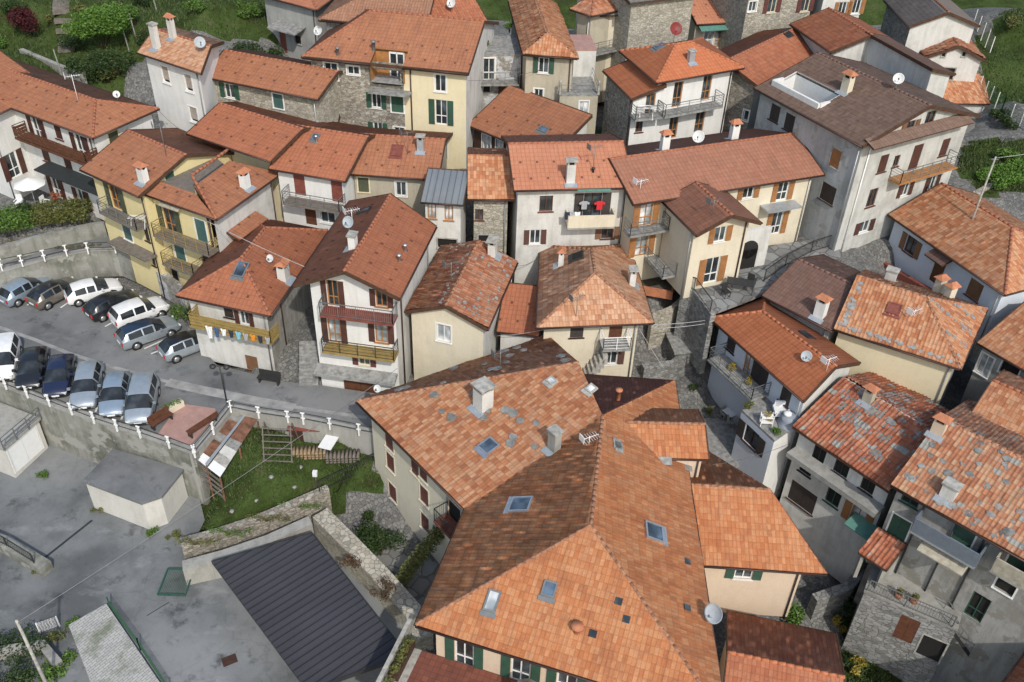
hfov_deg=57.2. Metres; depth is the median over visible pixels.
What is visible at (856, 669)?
shrub
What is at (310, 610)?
canopy
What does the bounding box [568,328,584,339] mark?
window
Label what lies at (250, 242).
cable
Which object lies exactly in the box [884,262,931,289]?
red wall
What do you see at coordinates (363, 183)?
window
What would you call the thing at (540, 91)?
window
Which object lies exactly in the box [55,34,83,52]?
shrub
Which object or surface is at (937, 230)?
white house
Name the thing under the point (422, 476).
window
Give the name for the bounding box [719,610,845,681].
house
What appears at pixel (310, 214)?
door
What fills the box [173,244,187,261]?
door
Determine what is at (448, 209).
window
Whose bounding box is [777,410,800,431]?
covered table
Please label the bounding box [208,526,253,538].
weeds
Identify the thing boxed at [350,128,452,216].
beige house
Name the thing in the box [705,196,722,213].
antenna
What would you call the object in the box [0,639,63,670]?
wall
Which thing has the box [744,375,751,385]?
pot plant
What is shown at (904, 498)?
window
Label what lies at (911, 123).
window
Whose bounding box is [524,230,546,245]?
window
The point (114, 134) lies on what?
window
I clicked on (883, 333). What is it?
old house
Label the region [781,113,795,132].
window
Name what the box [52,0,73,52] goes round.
steps
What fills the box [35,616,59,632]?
fence
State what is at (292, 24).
grey house
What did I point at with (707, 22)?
house
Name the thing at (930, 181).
window
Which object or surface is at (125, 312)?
parked car
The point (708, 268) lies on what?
door
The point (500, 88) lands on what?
window
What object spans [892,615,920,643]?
door
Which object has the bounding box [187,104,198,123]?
window
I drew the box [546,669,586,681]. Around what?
window
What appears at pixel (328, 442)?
board
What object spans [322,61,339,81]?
window
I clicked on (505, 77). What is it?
cable
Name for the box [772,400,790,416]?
armchair
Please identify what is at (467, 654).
window
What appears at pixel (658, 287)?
raised bed
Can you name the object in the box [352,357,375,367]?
window
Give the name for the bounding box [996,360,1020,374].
window
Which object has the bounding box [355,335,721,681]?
house
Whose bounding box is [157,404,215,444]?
patio
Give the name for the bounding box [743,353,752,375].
door
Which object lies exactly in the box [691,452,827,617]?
house
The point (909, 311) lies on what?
antenna
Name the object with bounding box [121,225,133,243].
window
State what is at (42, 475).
weeds
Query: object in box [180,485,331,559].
stone wall
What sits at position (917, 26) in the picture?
house
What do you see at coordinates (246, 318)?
window
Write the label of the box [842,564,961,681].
stone platform
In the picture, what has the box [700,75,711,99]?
door
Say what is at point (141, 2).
shrub
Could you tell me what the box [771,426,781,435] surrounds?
pot plant
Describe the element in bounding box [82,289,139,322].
parked car
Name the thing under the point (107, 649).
brick path
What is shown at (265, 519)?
weeds
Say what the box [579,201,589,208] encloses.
shirt
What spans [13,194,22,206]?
chair
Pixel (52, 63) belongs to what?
garden wall
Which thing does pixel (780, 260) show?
railing
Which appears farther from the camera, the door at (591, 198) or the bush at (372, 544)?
the door at (591, 198)
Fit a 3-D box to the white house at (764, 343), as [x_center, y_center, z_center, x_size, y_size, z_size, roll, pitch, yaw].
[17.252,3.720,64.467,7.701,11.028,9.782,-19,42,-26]
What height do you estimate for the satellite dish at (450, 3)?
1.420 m
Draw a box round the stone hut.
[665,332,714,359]
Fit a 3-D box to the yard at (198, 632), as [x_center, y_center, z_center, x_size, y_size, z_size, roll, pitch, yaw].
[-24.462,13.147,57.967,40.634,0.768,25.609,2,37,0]
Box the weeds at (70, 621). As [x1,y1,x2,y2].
[64,615,79,630]
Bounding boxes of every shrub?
[0,0,28,12]
[0,35,7,47]
[0,622,49,681]
[6,6,39,35]
[13,649,76,681]
[16,201,35,216]
[44,14,55,22]
[45,628,67,642]
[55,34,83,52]
[63,48,105,83]
[71,3,87,12]
[90,47,134,78]
[97,68,118,83]
[122,3,139,24]
[131,0,148,5]
[133,29,148,45]
[169,304,190,319]
[182,0,206,11]
[227,40,266,51]
[236,0,263,17]
[260,44,284,55]
[337,552,361,570]
[355,510,374,539]
[369,576,396,602]
[783,602,806,624]
[831,614,846,633]
[841,589,857,619]
[842,653,863,669]
[850,655,866,675]
[988,108,1010,118]
[993,146,1020,161]
[999,113,1018,129]
[1005,12,1021,27]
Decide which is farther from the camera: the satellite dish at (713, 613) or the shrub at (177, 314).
the shrub at (177, 314)
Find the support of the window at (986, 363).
in the house at (1001, 343)
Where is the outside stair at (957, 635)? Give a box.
[944,599,974,656]
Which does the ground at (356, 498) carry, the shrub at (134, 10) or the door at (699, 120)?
the shrub at (134, 10)
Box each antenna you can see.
[63,73,78,101]
[151,122,167,153]
[342,206,359,215]
[399,129,414,151]
[442,259,459,282]
[491,349,509,367]
[568,293,586,314]
[579,432,598,444]
[587,143,602,166]
[633,177,648,188]
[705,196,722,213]
[820,355,837,370]
[906,307,921,315]
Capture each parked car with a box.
[0,277,51,307]
[0,332,21,381]
[11,346,49,390]
[24,276,77,310]
[39,353,76,397]
[64,276,122,306]
[67,360,104,409]
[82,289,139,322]
[95,371,131,417]
[107,296,169,328]
[113,315,180,350]
[122,372,159,425]
[156,328,199,363]
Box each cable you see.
[20,368,397,620]
[205,220,303,266]
[471,69,541,80]
[654,320,704,324]
[713,443,789,464]
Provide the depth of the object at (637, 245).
67.71 m
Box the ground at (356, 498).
[0,0,1023,681]
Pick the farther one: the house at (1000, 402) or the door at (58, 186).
the door at (58, 186)
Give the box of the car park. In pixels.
[0,278,373,444]
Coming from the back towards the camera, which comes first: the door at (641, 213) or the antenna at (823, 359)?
the door at (641, 213)
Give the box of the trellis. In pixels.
[261,421,298,462]
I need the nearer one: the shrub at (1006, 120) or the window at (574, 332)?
the window at (574, 332)
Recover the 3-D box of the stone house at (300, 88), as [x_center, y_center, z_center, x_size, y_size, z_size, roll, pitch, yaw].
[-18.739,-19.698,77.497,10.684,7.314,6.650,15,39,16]
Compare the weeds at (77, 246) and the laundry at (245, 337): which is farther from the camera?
the weeds at (77, 246)
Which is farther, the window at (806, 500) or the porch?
the window at (806, 500)
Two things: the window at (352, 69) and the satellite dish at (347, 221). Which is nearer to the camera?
the satellite dish at (347, 221)
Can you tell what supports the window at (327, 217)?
in the white house at (313, 167)
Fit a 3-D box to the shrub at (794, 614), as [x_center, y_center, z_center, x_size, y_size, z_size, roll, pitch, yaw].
[17.759,17.306,59.466,1.709,1.492,1.748,30,45,32]
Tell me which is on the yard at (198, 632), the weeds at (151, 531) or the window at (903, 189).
the weeds at (151, 531)
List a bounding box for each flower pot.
[895,587,904,598]
[910,592,919,604]
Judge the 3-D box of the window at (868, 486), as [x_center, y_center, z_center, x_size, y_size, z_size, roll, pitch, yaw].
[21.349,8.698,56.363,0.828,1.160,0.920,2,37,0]
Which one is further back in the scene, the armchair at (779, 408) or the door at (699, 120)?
the door at (699, 120)
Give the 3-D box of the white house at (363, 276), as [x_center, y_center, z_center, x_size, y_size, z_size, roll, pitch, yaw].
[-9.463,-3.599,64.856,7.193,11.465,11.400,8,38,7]
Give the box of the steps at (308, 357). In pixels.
[299,341,318,385]
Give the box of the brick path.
[69,604,158,681]
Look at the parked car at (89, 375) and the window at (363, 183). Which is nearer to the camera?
the parked car at (89, 375)
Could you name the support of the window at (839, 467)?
in the ruined house at (862, 436)
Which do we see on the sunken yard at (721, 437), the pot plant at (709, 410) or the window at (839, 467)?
the pot plant at (709, 410)
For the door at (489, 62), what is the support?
in the terraced house at (502, 57)
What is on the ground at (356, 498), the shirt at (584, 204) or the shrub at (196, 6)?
the shrub at (196, 6)
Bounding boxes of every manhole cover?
[180,370,191,375]
[221,653,237,666]
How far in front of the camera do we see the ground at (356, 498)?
73.97 m
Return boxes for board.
[318,435,338,449]
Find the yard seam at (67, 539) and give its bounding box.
[45,520,92,557]
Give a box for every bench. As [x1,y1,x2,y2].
[146,405,172,430]
[186,411,217,437]
[257,368,280,385]
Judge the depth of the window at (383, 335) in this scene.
61.32 m
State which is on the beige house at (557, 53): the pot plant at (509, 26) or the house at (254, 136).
the pot plant at (509, 26)
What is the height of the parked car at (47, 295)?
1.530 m
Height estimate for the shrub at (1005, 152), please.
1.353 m
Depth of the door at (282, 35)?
88.69 m
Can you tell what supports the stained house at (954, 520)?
on the ground at (356, 498)
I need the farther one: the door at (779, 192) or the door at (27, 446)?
the door at (779, 192)
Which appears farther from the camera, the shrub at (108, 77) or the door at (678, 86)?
the shrub at (108, 77)
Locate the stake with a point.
(57, 62)
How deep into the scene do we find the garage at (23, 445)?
62.63 m
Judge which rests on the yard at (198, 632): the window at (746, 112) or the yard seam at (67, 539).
the yard seam at (67, 539)
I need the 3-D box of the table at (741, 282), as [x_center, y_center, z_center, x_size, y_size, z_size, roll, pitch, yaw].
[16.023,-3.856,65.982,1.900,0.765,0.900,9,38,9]
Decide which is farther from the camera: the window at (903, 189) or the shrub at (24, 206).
the shrub at (24, 206)
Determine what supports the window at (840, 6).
in the white house at (854, 8)
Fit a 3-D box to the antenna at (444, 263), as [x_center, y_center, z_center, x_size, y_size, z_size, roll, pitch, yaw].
[-4.012,-4.551,62.490,1.135,2.110,0.840,-16,41,-22]
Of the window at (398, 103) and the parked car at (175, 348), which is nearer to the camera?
the parked car at (175, 348)
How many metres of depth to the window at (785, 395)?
60.39 m
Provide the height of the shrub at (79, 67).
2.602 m
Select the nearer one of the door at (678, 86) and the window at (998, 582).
the window at (998, 582)
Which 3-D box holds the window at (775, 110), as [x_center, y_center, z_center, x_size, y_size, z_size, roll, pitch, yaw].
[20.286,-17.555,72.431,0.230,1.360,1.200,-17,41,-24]
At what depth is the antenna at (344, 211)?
63.23 m
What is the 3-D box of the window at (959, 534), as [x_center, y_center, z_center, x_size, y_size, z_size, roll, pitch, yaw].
[24.833,10.708,51.657,1.042,1.360,0.993,2,37,0]
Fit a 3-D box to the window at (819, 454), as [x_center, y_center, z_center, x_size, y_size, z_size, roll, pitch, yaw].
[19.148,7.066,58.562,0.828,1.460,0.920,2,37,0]
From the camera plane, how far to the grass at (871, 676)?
57.32 m
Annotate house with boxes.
[0,51,159,220]
[79,128,278,297]
[136,13,224,130]
[175,219,327,371]
[186,101,335,221]
[212,49,342,122]
[265,0,333,60]
[268,122,391,229]
[291,193,437,392]
[301,9,498,169]
[318,0,433,84]
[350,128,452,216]
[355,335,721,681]
[404,235,518,379]
[431,0,487,20]
[467,147,514,253]
[480,35,520,107]
[501,133,626,284]
[507,0,600,133]
[535,244,654,376]
[569,0,617,102]
[601,37,744,145]
[607,118,824,298]
[688,0,727,47]
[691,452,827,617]
[707,297,860,496]
[711,0,814,48]
[719,28,813,132]
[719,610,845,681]
[753,51,980,251]
[761,254,860,343]
[780,372,948,582]
[789,7,956,97]
[809,0,865,17]
[833,265,987,404]
[852,399,1023,681]
[887,182,1023,340]
[959,301,1023,404]
[971,369,1023,436]
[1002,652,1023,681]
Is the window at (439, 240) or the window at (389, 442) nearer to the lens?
the window at (389, 442)
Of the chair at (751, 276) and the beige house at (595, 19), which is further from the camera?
the beige house at (595, 19)
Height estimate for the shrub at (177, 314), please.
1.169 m
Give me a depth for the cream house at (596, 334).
63.41 m
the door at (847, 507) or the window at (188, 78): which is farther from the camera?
the window at (188, 78)
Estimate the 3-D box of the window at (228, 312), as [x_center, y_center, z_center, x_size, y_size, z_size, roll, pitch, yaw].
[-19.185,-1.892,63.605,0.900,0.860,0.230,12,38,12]
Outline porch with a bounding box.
[852,527,906,589]
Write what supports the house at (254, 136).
on the ground at (356, 498)
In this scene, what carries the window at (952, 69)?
in the house at (961, 59)
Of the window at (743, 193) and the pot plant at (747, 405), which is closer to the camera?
the pot plant at (747, 405)
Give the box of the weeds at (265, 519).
[245,512,290,521]
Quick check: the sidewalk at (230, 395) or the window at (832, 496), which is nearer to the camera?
the window at (832, 496)
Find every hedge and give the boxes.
[0,204,36,234]
[29,196,92,228]
[976,158,1023,189]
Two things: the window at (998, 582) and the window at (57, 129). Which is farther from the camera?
the window at (57, 129)
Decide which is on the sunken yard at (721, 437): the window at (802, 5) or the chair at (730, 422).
the chair at (730, 422)
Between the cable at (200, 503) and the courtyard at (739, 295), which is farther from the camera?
the courtyard at (739, 295)
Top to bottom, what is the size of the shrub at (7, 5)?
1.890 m
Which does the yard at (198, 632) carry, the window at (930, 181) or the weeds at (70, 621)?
the weeds at (70, 621)
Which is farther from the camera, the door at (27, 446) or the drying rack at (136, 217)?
the drying rack at (136, 217)
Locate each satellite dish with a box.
[113,91,119,99]
[194,37,205,51]
[266,254,272,264]
[313,26,321,36]
[342,216,352,229]
[374,385,380,392]
[446,0,454,12]
[670,22,681,41]
[692,130,704,144]
[704,603,722,623]
[801,351,811,361]
[893,73,904,88]
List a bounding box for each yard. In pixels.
[0,443,426,681]
[704,418,738,467]
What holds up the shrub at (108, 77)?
on the ground at (356, 498)
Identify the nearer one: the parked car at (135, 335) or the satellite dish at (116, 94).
the parked car at (135, 335)
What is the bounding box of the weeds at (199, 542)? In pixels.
[172,536,220,546]
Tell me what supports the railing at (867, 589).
on the stone platform
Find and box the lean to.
[199,414,259,501]
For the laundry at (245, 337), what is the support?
hanging from the grey house at (242, 286)
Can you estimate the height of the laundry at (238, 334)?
0.600 m
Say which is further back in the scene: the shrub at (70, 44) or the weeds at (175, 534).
the shrub at (70, 44)
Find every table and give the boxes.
[722,407,735,419]
[727,276,754,295]
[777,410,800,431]
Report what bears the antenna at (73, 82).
on the white house at (55, 134)
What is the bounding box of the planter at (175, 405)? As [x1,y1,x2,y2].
[161,398,184,413]
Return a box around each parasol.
[14,177,44,200]
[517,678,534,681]
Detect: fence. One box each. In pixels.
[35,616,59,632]
[106,597,164,681]
[974,10,995,51]
[981,76,1023,126]
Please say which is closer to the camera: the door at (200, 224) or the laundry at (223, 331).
the laundry at (223, 331)
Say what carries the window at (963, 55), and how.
in the house at (961, 59)
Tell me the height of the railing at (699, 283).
1.025 m
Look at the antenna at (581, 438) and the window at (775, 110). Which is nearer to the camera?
the antenna at (581, 438)
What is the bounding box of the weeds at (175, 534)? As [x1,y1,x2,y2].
[165,529,180,539]
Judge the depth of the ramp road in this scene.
73.35 m
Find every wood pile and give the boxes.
[292,445,325,459]
[325,448,359,463]
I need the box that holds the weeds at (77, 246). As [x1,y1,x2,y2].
[55,243,100,248]
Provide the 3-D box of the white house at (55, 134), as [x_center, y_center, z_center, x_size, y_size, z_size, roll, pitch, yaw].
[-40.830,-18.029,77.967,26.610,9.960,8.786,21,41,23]
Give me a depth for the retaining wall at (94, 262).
73.30 m
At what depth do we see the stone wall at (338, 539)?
55.77 m
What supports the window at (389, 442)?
in the house at (563, 553)
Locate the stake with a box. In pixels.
[53,49,62,75]
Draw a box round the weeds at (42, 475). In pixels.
[35,469,48,479]
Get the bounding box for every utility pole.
[12,619,47,681]
[971,156,998,219]
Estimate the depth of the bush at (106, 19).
84.41 m
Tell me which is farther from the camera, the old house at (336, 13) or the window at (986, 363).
the old house at (336, 13)
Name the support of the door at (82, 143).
in the white house at (55, 134)
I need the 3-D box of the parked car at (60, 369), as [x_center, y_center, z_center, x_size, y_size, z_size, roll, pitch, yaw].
[-30.755,2.261,63.654,2.120,1.530,4.080,-7,38,-12]
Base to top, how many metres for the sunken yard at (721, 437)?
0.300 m
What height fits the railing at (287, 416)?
1.015 m
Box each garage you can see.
[0,403,47,477]
[82,449,187,529]
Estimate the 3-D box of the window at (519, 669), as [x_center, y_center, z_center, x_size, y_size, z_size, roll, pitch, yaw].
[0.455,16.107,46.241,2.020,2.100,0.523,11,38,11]
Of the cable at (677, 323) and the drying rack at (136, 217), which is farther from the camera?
the drying rack at (136, 217)
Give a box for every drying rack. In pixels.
[127,215,144,220]
[638,105,654,119]
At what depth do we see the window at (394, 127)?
76.60 m
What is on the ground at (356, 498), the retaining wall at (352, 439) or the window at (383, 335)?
the retaining wall at (352, 439)
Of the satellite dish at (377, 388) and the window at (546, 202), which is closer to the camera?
the satellite dish at (377, 388)
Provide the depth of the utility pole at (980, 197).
66.89 m
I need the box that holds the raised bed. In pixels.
[642,277,673,299]
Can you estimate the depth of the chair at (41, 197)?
75.55 m
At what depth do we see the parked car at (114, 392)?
61.59 m
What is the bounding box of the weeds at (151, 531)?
[145,526,158,538]
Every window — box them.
[42,150,50,161]
[53,125,63,141]
[63,158,72,169]
[107,129,119,142]
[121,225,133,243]
[144,228,150,243]
[159,64,171,85]
[164,169,175,180]
[168,268,179,281]
[182,72,194,93]
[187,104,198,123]
[218,82,239,99]
[223,308,234,319]
[233,310,254,326]
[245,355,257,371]
[271,92,284,110]
[293,35,301,45]
[319,211,335,224]
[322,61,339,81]
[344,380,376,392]
[345,64,360,76]
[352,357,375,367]
[356,176,370,193]
[366,92,385,109]
[368,122,386,128]
[368,324,394,344]
[369,289,392,308]
[384,432,394,454]
[385,449,395,475]
[387,479,397,505]
[390,96,404,113]
[392,125,405,129]
[394,180,407,197]
[409,458,419,480]
[417,467,427,485]
[418,481,429,509]
[419,509,429,535]
[427,204,437,219]
[433,73,446,93]
[435,322,451,344]
[436,237,457,248]
[443,206,454,221]
[445,637,482,669]
[474,209,484,221]
[477,234,491,243]
[483,86,490,92]
[498,86,506,93]
[500,655,540,681]
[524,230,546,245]
[533,57,553,74]
[533,87,544,96]
[538,196,553,212]
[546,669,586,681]
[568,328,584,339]
[578,100,589,112]
[595,226,619,239]
[604,351,624,365]
[634,121,643,133]
[708,225,733,244]
[723,337,735,355]
[724,570,762,580]
[736,417,765,457]
[737,186,760,200]
[741,108,750,122]
[747,0,758,12]
[762,0,781,13]
[767,103,780,124]
[777,386,791,409]
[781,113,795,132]
[785,480,817,516]
[796,0,814,12]
[796,467,810,479]
[812,445,826,462]
[817,181,836,206]
[822,487,841,510]
[827,145,843,170]
[830,459,849,480]
[834,2,851,13]
[847,0,865,14]
[853,218,875,235]
[857,477,875,497]
[864,188,877,208]
[875,154,888,174]
[891,155,899,168]
[896,181,914,198]
[898,231,921,259]
[898,495,918,511]
[902,119,920,128]
[923,174,941,191]
[924,110,935,122]
[937,138,950,157]
[945,67,956,80]
[949,524,976,548]
[960,51,966,57]
[963,278,983,303]
[973,350,995,379]
[991,576,1017,599]
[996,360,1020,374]
[1004,554,1023,571]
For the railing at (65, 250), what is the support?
on the retaining wall at (94, 262)
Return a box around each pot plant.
[50,192,61,200]
[503,20,512,32]
[688,383,699,390]
[705,406,712,415]
[727,362,736,370]
[742,400,753,409]
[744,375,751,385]
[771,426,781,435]
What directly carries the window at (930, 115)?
in the house at (875, 142)
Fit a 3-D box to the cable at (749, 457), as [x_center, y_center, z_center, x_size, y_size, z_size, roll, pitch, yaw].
[14.556,6.824,56.815,6.488,1.230,0.029,-18,42,-24]
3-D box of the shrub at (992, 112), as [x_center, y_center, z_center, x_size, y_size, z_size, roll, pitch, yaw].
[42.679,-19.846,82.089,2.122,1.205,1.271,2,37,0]
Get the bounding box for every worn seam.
[0,326,367,418]
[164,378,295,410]
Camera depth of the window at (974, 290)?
66.13 m
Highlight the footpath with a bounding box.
[960,116,975,146]
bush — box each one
[61,1,131,49]
[353,519,407,555]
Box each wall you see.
[0,221,107,261]
[0,248,135,287]
[0,381,209,504]
[0,533,53,577]
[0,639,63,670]
[19,48,87,83]
[156,272,190,312]
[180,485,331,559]
[182,516,313,584]
[189,408,232,503]
[232,405,373,455]
[312,508,433,651]
[640,354,693,379]
[646,298,679,349]
[674,289,714,373]
[739,225,771,269]
[806,566,866,619]
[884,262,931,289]
[973,182,994,194]
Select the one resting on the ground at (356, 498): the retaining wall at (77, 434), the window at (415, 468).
the retaining wall at (77, 434)
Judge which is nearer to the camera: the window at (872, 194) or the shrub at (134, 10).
the window at (872, 194)
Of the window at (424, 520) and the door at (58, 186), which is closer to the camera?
the window at (424, 520)
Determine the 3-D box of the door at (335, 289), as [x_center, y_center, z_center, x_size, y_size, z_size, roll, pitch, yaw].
[-11.430,-3.106,60.024,1.525,2.000,0.317,7,38,7]
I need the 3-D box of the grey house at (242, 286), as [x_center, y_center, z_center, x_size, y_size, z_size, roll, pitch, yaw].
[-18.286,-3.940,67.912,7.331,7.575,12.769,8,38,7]
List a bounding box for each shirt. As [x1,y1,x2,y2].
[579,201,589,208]
[594,201,604,209]
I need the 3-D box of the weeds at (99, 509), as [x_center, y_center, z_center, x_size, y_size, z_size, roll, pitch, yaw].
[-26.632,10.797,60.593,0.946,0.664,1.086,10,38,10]
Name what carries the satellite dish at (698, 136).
attached to the cream house at (677, 234)
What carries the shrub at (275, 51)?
on the ground at (356, 498)
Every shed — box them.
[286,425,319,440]
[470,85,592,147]
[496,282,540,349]
[943,74,990,112]
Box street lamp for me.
[209,364,229,403]
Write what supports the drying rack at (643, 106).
on the white house at (683, 87)
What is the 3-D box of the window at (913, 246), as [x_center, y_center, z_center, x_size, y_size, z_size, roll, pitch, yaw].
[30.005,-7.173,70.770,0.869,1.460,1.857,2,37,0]
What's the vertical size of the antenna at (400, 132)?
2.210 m
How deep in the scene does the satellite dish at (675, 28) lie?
77.83 m
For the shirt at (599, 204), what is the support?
hanging from the white house at (554, 178)
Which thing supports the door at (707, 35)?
in the house at (707, 22)
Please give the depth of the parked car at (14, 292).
70.67 m
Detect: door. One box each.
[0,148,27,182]
[6,424,44,473]
[25,115,46,139]
[45,175,66,199]
[68,131,89,155]
[71,186,92,212]
[102,182,127,213]
[155,204,182,234]
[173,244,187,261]
[192,216,209,244]
[279,32,287,52]
[293,175,305,195]
[305,209,316,224]
[320,280,344,307]
[320,317,347,343]
[331,181,343,202]
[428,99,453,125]
[446,495,461,521]
[481,132,491,147]
[483,57,495,79]
[495,138,503,147]
[574,192,611,214]
[608,326,622,337]
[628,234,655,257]
[632,202,660,227]
[645,93,655,112]
[669,116,678,137]
[672,81,682,106]
[693,112,704,132]
[696,255,727,285]
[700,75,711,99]
[703,31,714,44]
[714,31,719,46]
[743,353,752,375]
[750,360,768,389]
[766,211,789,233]
[770,181,795,201]
[840,499,874,523]
[885,511,912,542]
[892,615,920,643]
[908,143,923,170]
[913,633,949,663]
[929,263,945,282]
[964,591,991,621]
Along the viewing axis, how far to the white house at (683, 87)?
74.86 m
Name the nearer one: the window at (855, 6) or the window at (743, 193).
the window at (743, 193)
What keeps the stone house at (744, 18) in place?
on the ground at (356, 498)
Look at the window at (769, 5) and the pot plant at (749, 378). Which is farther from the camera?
the window at (769, 5)
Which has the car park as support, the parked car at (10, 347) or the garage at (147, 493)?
the parked car at (10, 347)
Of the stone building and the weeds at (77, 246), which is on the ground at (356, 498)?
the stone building
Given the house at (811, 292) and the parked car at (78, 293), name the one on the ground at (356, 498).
the house at (811, 292)
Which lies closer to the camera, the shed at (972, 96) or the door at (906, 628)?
the door at (906, 628)
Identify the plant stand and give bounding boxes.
[759,410,774,426]
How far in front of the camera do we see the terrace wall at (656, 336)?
68.80 m
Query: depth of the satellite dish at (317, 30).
79.11 m
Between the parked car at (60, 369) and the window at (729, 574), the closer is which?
the window at (729, 574)
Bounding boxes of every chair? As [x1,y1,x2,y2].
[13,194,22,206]
[39,195,48,204]
[719,405,726,420]
[721,281,731,297]
[726,414,734,427]
[747,272,757,284]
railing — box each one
[0,242,116,270]
[0,377,195,457]
[0,535,34,562]
[191,400,371,457]
[318,453,373,491]
[691,277,712,311]
[763,235,831,280]
[866,580,957,626]
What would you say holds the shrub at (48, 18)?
on the ground at (356, 498)
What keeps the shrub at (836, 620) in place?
on the ground at (356, 498)
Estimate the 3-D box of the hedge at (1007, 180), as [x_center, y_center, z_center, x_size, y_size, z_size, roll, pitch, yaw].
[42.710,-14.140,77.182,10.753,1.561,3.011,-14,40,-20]
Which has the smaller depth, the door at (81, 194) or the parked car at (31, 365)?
the parked car at (31, 365)
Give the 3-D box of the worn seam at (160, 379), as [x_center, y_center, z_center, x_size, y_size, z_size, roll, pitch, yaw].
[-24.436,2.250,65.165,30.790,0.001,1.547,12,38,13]
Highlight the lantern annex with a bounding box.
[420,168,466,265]
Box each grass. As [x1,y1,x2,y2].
[0,0,277,96]
[199,426,379,531]
[834,611,901,681]
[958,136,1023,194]
[973,7,1023,102]
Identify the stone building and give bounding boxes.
[600,0,692,104]
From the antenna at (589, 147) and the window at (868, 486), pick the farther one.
the antenna at (589, 147)
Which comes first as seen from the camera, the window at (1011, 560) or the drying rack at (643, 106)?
the window at (1011, 560)
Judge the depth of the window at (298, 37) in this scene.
87.69 m
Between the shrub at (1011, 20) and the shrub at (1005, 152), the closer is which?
the shrub at (1005, 152)
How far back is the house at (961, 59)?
84.81 m
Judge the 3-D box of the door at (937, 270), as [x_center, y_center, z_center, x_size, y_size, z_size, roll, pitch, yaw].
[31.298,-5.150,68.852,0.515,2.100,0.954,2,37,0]
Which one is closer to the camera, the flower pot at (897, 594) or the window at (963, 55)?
the flower pot at (897, 594)
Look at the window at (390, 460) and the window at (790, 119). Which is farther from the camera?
the window at (790, 119)
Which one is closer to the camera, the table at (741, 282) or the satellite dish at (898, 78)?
the table at (741, 282)
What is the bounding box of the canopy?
[211,532,396,681]
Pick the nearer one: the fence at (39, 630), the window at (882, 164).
the fence at (39, 630)
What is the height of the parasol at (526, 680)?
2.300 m
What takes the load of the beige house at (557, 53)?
on the ground at (356, 498)
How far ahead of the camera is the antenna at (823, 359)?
57.80 m
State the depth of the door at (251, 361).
65.81 m
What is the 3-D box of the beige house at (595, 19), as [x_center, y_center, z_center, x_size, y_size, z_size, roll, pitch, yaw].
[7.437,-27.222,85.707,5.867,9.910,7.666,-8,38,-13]
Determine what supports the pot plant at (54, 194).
on the ground at (356, 498)
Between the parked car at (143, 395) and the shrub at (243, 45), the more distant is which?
the shrub at (243, 45)
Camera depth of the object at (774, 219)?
70.97 m
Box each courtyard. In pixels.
[375,549,438,605]
[697,239,844,313]
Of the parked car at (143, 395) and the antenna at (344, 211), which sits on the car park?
the parked car at (143, 395)
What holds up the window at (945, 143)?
in the house at (875, 142)
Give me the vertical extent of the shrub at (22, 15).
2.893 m
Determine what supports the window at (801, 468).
in the ruined house at (862, 436)
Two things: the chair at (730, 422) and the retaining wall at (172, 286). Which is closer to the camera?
the chair at (730, 422)
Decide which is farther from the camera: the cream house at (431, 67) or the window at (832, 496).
the cream house at (431, 67)
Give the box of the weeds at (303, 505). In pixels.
[277,501,322,509]
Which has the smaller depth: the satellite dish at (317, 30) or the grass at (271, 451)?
the grass at (271, 451)
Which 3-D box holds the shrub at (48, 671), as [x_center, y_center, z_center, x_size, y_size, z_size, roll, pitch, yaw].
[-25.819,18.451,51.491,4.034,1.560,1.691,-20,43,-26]
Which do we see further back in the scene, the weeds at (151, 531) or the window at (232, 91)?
the window at (232, 91)
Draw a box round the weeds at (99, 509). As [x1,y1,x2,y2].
[90,507,103,512]
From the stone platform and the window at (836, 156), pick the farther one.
the window at (836, 156)
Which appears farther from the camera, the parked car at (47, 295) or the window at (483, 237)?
the parked car at (47, 295)
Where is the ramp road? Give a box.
[0,231,111,268]
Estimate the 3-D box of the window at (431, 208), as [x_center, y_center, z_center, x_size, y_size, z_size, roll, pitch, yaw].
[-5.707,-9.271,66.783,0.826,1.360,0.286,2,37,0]
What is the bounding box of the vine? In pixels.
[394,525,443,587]
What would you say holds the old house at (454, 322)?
on the ground at (356, 498)
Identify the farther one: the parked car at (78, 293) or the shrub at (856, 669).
the parked car at (78, 293)
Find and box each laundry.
[205,326,212,338]
[213,327,218,336]
[221,329,225,335]
[235,331,240,339]
[242,333,247,340]
[565,212,569,219]
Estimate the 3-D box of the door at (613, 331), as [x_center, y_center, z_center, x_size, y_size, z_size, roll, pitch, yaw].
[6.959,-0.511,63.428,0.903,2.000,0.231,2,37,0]

